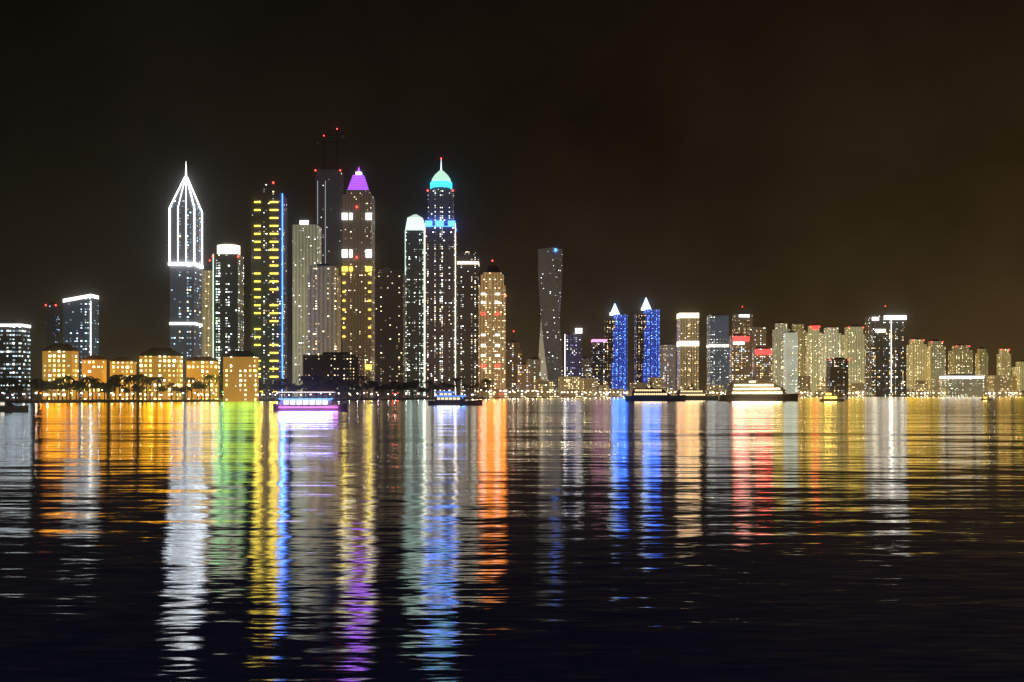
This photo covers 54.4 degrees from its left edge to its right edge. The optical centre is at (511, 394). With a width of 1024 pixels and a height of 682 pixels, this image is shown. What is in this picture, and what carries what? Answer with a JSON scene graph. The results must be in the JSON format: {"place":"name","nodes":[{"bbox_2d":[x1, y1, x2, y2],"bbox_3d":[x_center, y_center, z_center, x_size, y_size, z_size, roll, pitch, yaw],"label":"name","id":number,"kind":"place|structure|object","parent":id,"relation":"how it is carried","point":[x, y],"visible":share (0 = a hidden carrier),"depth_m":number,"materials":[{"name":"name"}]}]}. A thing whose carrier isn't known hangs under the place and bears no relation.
{"place":"outdoors","nodes":[
{"label":"outdoors","id":0,"kind":"place"},
{"bbox_2d":[0,397,1023,681],"bbox_3d":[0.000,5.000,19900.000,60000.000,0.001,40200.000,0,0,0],"label":"sea water","id":1,"kind":"structure","parent":0,"point":[800,539],"depth_m":33.92,"materials":[{"name":"black liquid"}]},
{"bbox_2d":[0,390,27,410],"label":"yacht","id":2,"kind":"object","parent":1,"relation":"on","point":[6,405],"visible":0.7,"depth_m":298.59,"materials":[{"name":"black"}]},
{"bbox_2d":[273,392,347,410],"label":"tour boat","id":3,"kind":"object","parent":1,"relation":"on","point":[305,404],"visible":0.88,"depth_m":312.52,"materials":[{"name":"purple wood"}]},
{"bbox_2d":[428,392,482,404],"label":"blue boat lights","id":4,"kind":"object","parent":1,"relation":"on","point":[446,398],"visible":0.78,"depth_m":484.00,"materials":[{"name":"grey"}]},
{"bbox_2d":[625,381,685,400],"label":"yacht","id":5,"kind":"object","parent":1,"relation":"on","point":[649,393],"visible":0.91,"depth_m":797.04,"materials":[{"name":"grey"}]},
{"bbox_2d":[676,384,717,399],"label":"yacht","id":6,"kind":"object","parent":1,"relation":"on","point":[691,393],"visible":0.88,"depth_m":897.09,"materials":[{"name":"grey"}]},
{"bbox_2d":[718,372,797,400],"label":"yacht","id":7,"kind":"object","parent":1,"relation":"on","point":[751,390],"visible":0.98,"depth_m":828.53,"materials":[{"name":"grey"}]},
{"bbox_2d":[819,390,843,400],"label":"boat","id":8,"kind":"object","parent":1,"relation":"on","point":[828,396],"visible":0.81,"depth_m":748.71,"materials":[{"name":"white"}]},
{"bbox_2d":[981,392,991,399],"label":"boat","id":9,"kind":"object","parent":1,"relation":"on","point":[984,397],"visible":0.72,"depth_m":899.30,"materials":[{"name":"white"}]},
{"bbox_2d":[0,0,1023,394],"label":"sky","id":10,"kind":"structure","parent":0,"point":[824,163],"materials":[{"name":"black"}]},
{"bbox_2d":[4,395,1023,402],"bbox_3d":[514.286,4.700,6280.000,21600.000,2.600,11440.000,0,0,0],"label":"quay wall","id":11,"kind":"structure","parent":0,"point":[33,400],"depth_m":781.93,"materials":[{"name":"concrete"}]},
{"bbox_2d":[0,320,30,397],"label":"building","id":12,"kind":"structure","parent":11,"relation":"on","point":[15,349],"depth_m":1000.00,"materials":[{"name":"grey"}]},
{"bbox_2d":[45,303,59,346],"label":"dark tower","id":13,"kind":"structure","parent":11,"relation":"on","point":[52,323],"depth_m":1800.00,"materials":[{"name":"black"}]},
{"bbox_2d":[41,344,79,398],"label":"hotel","id":14,"kind":"structure","parent":11,"relation":"on","point":[59,360],"depth_m":720.00,"materials":[{"name":"brown"}]},
{"bbox_2d":[63,294,98,396],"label":"building","id":15,"kind":"structure","parent":11,"relation":"on","point":[81,324],"depth_m":1500.00,"materials":[{"name":"blue"}]},
{"bbox_2d":[81,355,107,398],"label":"hotel","id":16,"kind":"structure","parent":11,"relation":"on","point":[94,366],"depth_m":745.00,"materials":[{"name":"brown"}]},
{"bbox_2d":[109,357,136,398],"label":"hotel","id":17,"kind":"structure","parent":11,"relation":"on","point":[125,366],"depth_m":755.00,"materials":[{"name":"brown"}]},
{"bbox_2d":[138,348,183,398],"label":"hotel","id":18,"kind":"structure","parent":11,"relation":"on","point":[166,364],"depth_m":720.00,"materials":[{"name":"brown"}]},
{"bbox_2d":[168,167,202,397],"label":"skyscraper","id":19,"kind":"structure","parent":11,"relation":"on","point":[185,263],"depth_m":1200.00,"materials":[{"name":"grey glass"}]},
{"bbox_2d":[185,357,219,398],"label":"hotel","id":20,"kind":"structure","parent":11,"relation":"on","point":[198,368],"depth_m":750.00,"materials":[{"name":"brown"}]},
{"bbox_2d":[202,260,212,357],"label":"beige tower","id":21,"kind":"structure","parent":11,"relation":"on","point":[207,312],"depth_m":1540.00,"materials":[{"name":"beige"}]},
{"bbox_2d":[212,243,243,396],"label":"skyscraper","id":22,"kind":"structure","parent":11,"relation":"on","point":[228,297],"depth_m":1400.00,"materials":[{"name":"grey glass"}]},
{"bbox_2d":[222,351,258,401],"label":"hotel","id":23,"kind":"structure","parent":11,"relation":"on","point":[240,376],"depth_m":725.00,"materials":[{"name":"brown"}]},
{"bbox_2d":[251,181,286,396],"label":"skyscraper","id":24,"kind":"structure","parent":11,"relation":"on","point":[269,274],"depth_m":1450.00,"materials":[{"name":"grey glass"}]},
{"bbox_2d":[292,220,321,396],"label":"skyscraper","id":25,"kind":"structure","parent":11,"relation":"on","point":[306,245],"depth_m":1660.00,"materials":[{"name":"beige"}]},
{"bbox_2d":[307,264,340,354],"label":"beige tower","id":26,"kind":"structure","parent":11,"relation":"on","point":[323,307],"depth_m":1500.00,"materials":[{"name":"beige"}]},
{"bbox_2d":[315,128,346,351],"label":"skyscraper","id":27,"kind":"structure","parent":11,"relation":"on","point":[329,187],"depth_m":1900.00,"materials":[{"name":"grey"}]},
{"bbox_2d":[303,352,362,397],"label":"dark block","id":28,"kind":"structure","parent":11,"relation":"on","point":[326,366],"depth_m":1000.00,"materials":[{"name":"grey"}]},
{"bbox_2d":[342,167,374,396],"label":"skyscraper","id":29,"kind":"structure","parent":11,"relation":"on","point":[358,268],"depth_m":1650.00,"materials":[{"name":"brown"}]},
{"bbox_2d":[375,267,405,396],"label":"skyscraper","id":30,"kind":"structure","parent":11,"relation":"on","point":[390,324],"depth_m":1500.00,"materials":[{"name":"grey"}]},
{"bbox_2d":[405,209,424,396],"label":"skyscraper","id":31,"kind":"structure","parent":11,"relation":"on","point":[415,286],"depth_m":1900.00,"materials":[{"name":"grey glass"}]},
{"bbox_2d":[425,158,456,396],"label":"skyscraper","id":32,"kind":"structure","parent":11,"relation":"on","point":[440,295],"depth_m":1720.00,"materials":[{"name":"grey"}]},
{"bbox_2d":[457,251,478,396],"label":"skyscraper","id":33,"kind":"structure","parent":11,"relation":"on","point":[467,317],"depth_m":1830.00,"materials":[{"name":"grey"}]},
{"bbox_2d":[478,390,491,396],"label":"shops","id":34,"kind":"structure","parent":11,"relation":"on","point":[487,394],"depth_m":1298.03,"materials":[{"name":"brown"}]},
{"bbox_2d":[480,380,493,396],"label":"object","id":35,"kind":"structure","parent":11,"relation":"on","point":[489,387],"depth_m":1319.39,"materials":[{"name":"brown"}]},
{"bbox_2d":[479,260,506,387],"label":"skyscraper","id":36,"kind":"structure","parent":11,"relation":"on","point":[492,326],"depth_m":1600.00,"materials":[{"name":"beige"}]},
{"bbox_2d":[494,388,507,397],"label":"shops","id":37,"kind":"structure","parent":11,"relation":"on","point":[502,392],"depth_m":1370.42,"materials":[{"name":"brown"}]},
{"bbox_2d":[2,389,1020,399],"bbox_3d":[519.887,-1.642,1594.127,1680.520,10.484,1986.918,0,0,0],"label":"street lamps","id":38,"kind":"object","parent":11,"relation":"on","point":[36,392],"visible":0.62,"depth_m":874.51,"materials":[{"name":"yellow"}]},
{"bbox_2d":[0,374,1023,399],"bbox_3d":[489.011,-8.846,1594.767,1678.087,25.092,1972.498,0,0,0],"label":"shore trees","id":39,"kind":"object","parent":11,"relation":"on","point":[113,381],"visible":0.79,"depth_m":726.66,"materials":[{"name":"black plant"}]},
{"bbox_2d":[506,331,521,396],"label":"building","id":40,"kind":"structure","parent":11,"relation":"on","point":[513,355],"depth_m":1800.00,"materials":[{"name":"grey"}]},
{"bbox_2d":[509,390,524,396],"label":"shops","id":41,"kind":"structure","parent":11,"relation":"on","point":[520,393],"depth_m":1466.38,"materials":[{"name":"brown"}]},
{"bbox_2d":[517,363,530,396],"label":"lowrise","id":42,"kind":"structure","parent":11,"relation":"on","point":[523,376],"depth_m":1700.00,"materials":[{"name":"brown"}]},
{"bbox_2d":[526,357,540,390],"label":"lowrise","id":43,"kind":"structure","parent":11,"relation":"on","point":[535,362],"depth_m":1930.00,"materials":[{"name":"brown"}]},
{"bbox_2d":[526,391,540,396],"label":"shops","id":44,"kind":"structure","parent":11,"relation":"on","point":[533,393],"depth_m":1546.76,"materials":[{"name":"brown"}]},
{"bbox_2d":[535,381,553,396],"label":"building","id":45,"kind":"structure","parent":11,"relation":"on","point":[545,386],"depth_m":1628.37,"materials":[{"name":"brown"}]},
{"bbox_2d":[538,247,562,389],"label":"twisted skyscraper","id":46,"kind":"structure","parent":11,"relation":"on","point":[550,288],"depth_m":2064.12,"materials":[{"name":"grey"}]},
{"bbox_2d":[554,390,558,396],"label":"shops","id":47,"kind":"structure","parent":11,"relation":"on","point":[556,393],"depth_m":1632.42,"materials":[{"name":"brown"}]},
{"bbox_2d":[561,381,570,389],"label":"building","id":48,"kind":"structure","parent":11,"relation":"on","point":[565,385],"depth_m":1778.66,"materials":[{"name":"brown"}]},
{"bbox_2d":[558,376,580,396],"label":"building","id":49,"kind":"structure","parent":11,"relation":"on","point":[575,382],"depth_m":1834.86,"materials":[{"name":"brown"}]},
{"bbox_2d":[561,390,583,397],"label":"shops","id":50,"kind":"structure","parent":11,"relation":"on","point":[572,393],"depth_m":1756.77,"materials":[{"name":"brown"}]},
{"bbox_2d":[564,328,581,377],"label":"high-rise building","id":51,"kind":"structure","parent":11,"relation":"on","point":[572,354],"depth_m":2000.00,"materials":[{"name":"purple glass"}]},
{"bbox_2d":[582,357,590,377],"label":"lowrise","id":52,"kind":"structure","parent":11,"relation":"on","point":[586,367],"depth_m":2340.00,"materials":[{"name":"grey"}]},
{"bbox_2d":[583,378,596,396],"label":"building","id":53,"kind":"structure","parent":11,"relation":"on","point":[589,385],"depth_m":1858.26,"materials":[{"name":"brown"}]},
{"bbox_2d":[591,338,606,388],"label":"building","id":54,"kind":"structure","parent":11,"relation":"on","point":[599,359],"depth_m":2100.00,"materials":[{"name":"grey"}]},
{"bbox_2d":[597,389,608,396],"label":"shops","id":55,"kind":"structure","parent":11,"relation":"on","point":[605,393],"depth_m":1887.03,"materials":[{"name":"brown"}]},
{"bbox_2d":[598,385,608,388],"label":"building","id":56,"kind":"structure","parent":11,"relation":"on","point":[603,386],"depth_m":2042.39,"materials":[{"name":"brown"}]},
{"bbox_2d":[604,303,626,395],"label":"blue tower","id":57,"kind":"structure","parent":11,"relation":"on","point":[615,332],"depth_m":2399.00,"materials":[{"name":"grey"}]},
{"bbox_2d":[610,389,623,396],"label":"shops","id":58,"kind":"structure","parent":11,"relation":"on","point":[618,394],"depth_m":1933.77,"materials":[{"name":"brown"}]},
{"bbox_2d":[626,390,632,395],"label":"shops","id":59,"kind":"structure","parent":11,"relation":"on","point":[629,393],"depth_m":1972.69,"materials":[{"name":"brown"}]},
{"bbox_2d":[630,383,649,389],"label":"building","id":60,"kind":"structure","parent":11,"relation":"on","point":[637,385],"depth_m":2066.97,"materials":[{"name":"brown"}]},
{"bbox_2d":[634,298,659,382],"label":"blue tower","id":61,"kind":"structure","parent":11,"relation":"on","point":[646,344],"depth_m":2399.00,"materials":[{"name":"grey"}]},
{"bbox_2d":[648,377,662,382],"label":"building","id":62,"kind":"structure","parent":11,"relation":"on","point":[655,379],"depth_m":2122.39,"materials":[{"name":"brown"}]},
{"bbox_2d":[652,381,662,387],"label":"building","id":63,"kind":"structure","parent":11,"relation":"on","point":[658,384],"depth_m":2100.21,"materials":[{"name":"brown"}]},
{"bbox_2d":[660,343,675,388],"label":"lowrise","id":64,"kind":"structure","parent":11,"relation":"on","point":[668,362],"depth_m":2630.00,"materials":[{"name":"brown"}]},
{"bbox_2d":[664,389,683,395],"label":"shops","id":65,"kind":"structure","parent":11,"relation":"on","point":[674,392],"depth_m":2064.41,"materials":[{"name":"brown"}]},
{"bbox_2d":[679,385,686,389],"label":"building","id":66,"kind":"structure","parent":11,"relation":"on","point":[684,387],"depth_m":2127.16,"materials":[{"name":"brown"}]},
{"bbox_2d":[677,311,698,389],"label":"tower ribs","id":67,"kind":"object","parent":11,"relation":"on","point":[688,348],"visible":0.95,"depth_m":2400.00,"materials":[{"name":"brown"}]},
{"bbox_2d":[707,385,722,389],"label":"building","id":68,"kind":"structure","parent":11,"relation":"on","point":[716,387],"depth_m":2319.08,"materials":[{"name":"brown"}]},
{"bbox_2d":[705,390,726,395],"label":"shops","id":69,"kind":"structure","parent":11,"relation":"on","point":[720,392],"depth_m":2167.66,"materials":[{"name":"brown"}]},
{"bbox_2d":[707,314,728,389],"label":"skyscraper","id":70,"kind":"structure","parent":11,"relation":"on","point":[717,349],"depth_m":2400.00,"materials":[{"name":"grey glass"}]},
{"bbox_2d":[729,334,749,382],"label":"sign block","id":71,"kind":"structure","parent":11,"relation":"on","point":[739,358],"depth_m":2000.00,"materials":[{"name":"brown"}]},
{"bbox_2d":[732,306,752,379],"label":"skyscraper","id":72,"kind":"structure","parent":11,"relation":"on","point":[742,322],"depth_m":2450.00,"materials":[{"name":"brown"}]},
{"bbox_2d":[753,326,765,347],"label":"tower","id":73,"kind":"structure","parent":11,"relation":"on","point":[759,336],"depth_m":2560.00,"materials":[{"name":"brown"}]},
{"bbox_2d":[752,344,771,382],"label":"building","id":74,"kind":"structure","parent":11,"relation":"on","point":[762,363],"depth_m":2000.00,"materials":[{"name":"brown"}]},
{"bbox_2d":[772,322,789,386],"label":"skyscraper","id":75,"kind":"structure","parent":11,"relation":"on","point":[780,329],"depth_m":2500.00,"materials":[{"name":"beige"}]},
{"bbox_2d":[783,331,797,393],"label":"high-rise building","id":76,"kind":"structure","parent":11,"relation":"on","point":[790,362],"depth_m":2200.00,"materials":[{"name":"grey"}]},
{"bbox_2d":[792,323,805,375],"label":"skyscraper","id":77,"kind":"structure","parent":11,"relation":"on","point":[798,328],"depth_m":2520.00,"materials":[{"name":"beige"}]},
{"bbox_2d":[798,376,809,389],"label":"building","id":78,"kind":"structure","parent":11,"relation":"on","point":[803,382],"depth_m":2415.61,"materials":[{"name":"brown"}]},
{"bbox_2d":[798,390,811,395],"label":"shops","id":79,"kind":"structure","parent":11,"relation":"on","point":[806,392],"depth_m":2312.96,"materials":[{"name":"brown"}]},
{"bbox_2d":[806,324,821,395],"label":"skyscraper","id":80,"kind":"structure","parent":11,"relation":"on","point":[813,353],"depth_m":2540.00,"materials":[{"name":"beige"}]},
{"bbox_2d":[813,391,825,395],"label":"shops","id":81,"kind":"structure","parent":11,"relation":"on","point":[817,394],"depth_m":2336.00,"materials":[{"name":"brown"}]},
{"bbox_2d":[817,377,825,390],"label":"building","id":82,"kind":"structure","parent":11,"relation":"on","point":[821,383],"depth_m":2449.87,"materials":[{"name":"brown"}]},
{"bbox_2d":[822,326,840,376],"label":"skyscraper","id":83,"kind":"structure","parent":11,"relation":"on","point":[831,341],"depth_m":2560.00,"materials":[{"name":"beige"}]},
{"bbox_2d":[826,358,848,396],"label":"dark block","id":84,"kind":"structure","parent":11,"relation":"on","point":[837,375],"depth_m":2000.00,"materials":[{"name":"brown"}]},
{"bbox_2d":[841,325,864,382],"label":"skyscraper","id":85,"kind":"structure","parent":11,"relation":"on","point":[853,344],"depth_m":2580.00,"materials":[{"name":"beige"}]},
{"bbox_2d":[848,383,864,389],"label":"building","id":86,"kind":"structure","parent":11,"relation":"on","point":[856,386],"depth_m":2523.97,"materials":[{"name":"brown"}]},
{"bbox_2d":[848,390,864,395],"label":"shops","id":87,"kind":"structure","parent":11,"relation":"on","point":[851,392],"depth_m":2388.58,"materials":[{"name":"brown"}]},
{"bbox_2d":[865,306,906,396],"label":"skyscraper","id":88,"kind":"structure","parent":11,"relation":"on","point":[885,354],"depth_m":2300.00,"materials":[{"name":"grey"}]},
{"bbox_2d":[906,389,913,395],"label":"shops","id":89,"kind":"structure","parent":11,"relation":"on","point":[911,393],"depth_m":2442.64,"materials":[{"name":"brown"}]},
{"bbox_2d":[906,338,926,392],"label":"skyscraper","id":90,"kind":"structure","parent":11,"relation":"on","point":[916,359],"depth_m":2700.00,"materials":[{"name":"beige"}]},
{"bbox_2d":[915,384,923,390],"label":"building","id":91,"kind":"structure","parent":11,"relation":"on","point":[919,387],"depth_m":2630.63,"materials":[{"name":"brown"}]},
{"bbox_2d":[915,381,927,390],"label":"building","id":92,"kind":"structure","parent":11,"relation":"on","point":[925,383],"depth_m":2640.52,"materials":[{"name":"brown"}]},
{"bbox_2d":[915,391,927,395],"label":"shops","id":93,"kind":"structure","parent":11,"relation":"on","point":[922,392],"depth_m":2463.00,"materials":[{"name":"brown"}]},
{"bbox_2d":[929,390,940,395],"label":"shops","id":94,"kind":"structure","parent":11,"relation":"on","point":[935,393],"depth_m":2480.52,"materials":[{"name":"brown"}]},
{"bbox_2d":[927,339,944,395],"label":"skyscraper","id":95,"kind":"structure","parent":11,"relation":"on","point":[935,357],"depth_m":2700.00,"materials":[{"name":"beige"}]},
{"bbox_2d":[935,377,939,389],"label":"building","id":96,"kind":"structure","parent":11,"relation":"on","point":[937,383],"depth_m":2546.22,"materials":[{"name":"brown"}]},
{"bbox_2d":[948,344,972,375],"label":"skyscraper","id":97,"kind":"structure","parent":11,"relation":"on","point":[960,358],"depth_m":2700.00,"materials":[{"name":"beige"}]},
{"bbox_2d":[940,374,983,396],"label":"building","id":98,"kind":"structure","parent":11,"relation":"on","point":[961,385],"depth_m":2450.00,"materials":[{"name":"grey"}]},
{"bbox_2d":[975,347,987,390],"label":"skyscraper","id":99,"kind":"structure","parent":11,"relation":"on","point":[981,361],"depth_m":2700.00,"materials":[{"name":"beige"}]},
{"bbox_2d":[984,391,995,395],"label":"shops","id":100,"kind":"structure","parent":11,"relation":"on","point":[992,393],"depth_m":2537.76,"materials":[{"name":"brown"}]},
{"bbox_2d":[988,375,1010,395],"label":"building","id":101,"kind":"structure","parent":11,"relation":"on","point":[999,382],"depth_m":2690.80,"materials":[{"name":"brown"}]},
{"bbox_2d":[997,348,1010,374],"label":"skyscraper","id":102,"kind":"structure","parent":11,"relation":"on","point":[1003,361],"depth_m":2700.00,"materials":[{"name":"beige"}]},
{"bbox_2d":[997,390,1013,395],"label":"shops","id":103,"kind":"structure","parent":11,"relation":"on","point":[1007,393],"depth_m":2560.06,"materials":[{"name":"brown"}]},
{"bbox_2d":[1012,360,1023,389],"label":"skyscraper","id":104,"kind":"structure","parent":11,"relation":"on","point":[1018,370],"depth_m":2705.78,"materials":[{"name":"beige"}]},
{"bbox_2d":[1014,390,1023,395],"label":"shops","id":105,"kind":"structure","parent":11,"relation":"on","point":[1019,392],"depth_m":2578.48,"materials":[{"name":"brown"}]},
{"bbox_2d":[1011,376,1016,389],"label":"building","id":106,"kind":"structure","parent":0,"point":[1013,382],"depth_m":2716.95,"materials":[{"name":"brown"}]}
]}

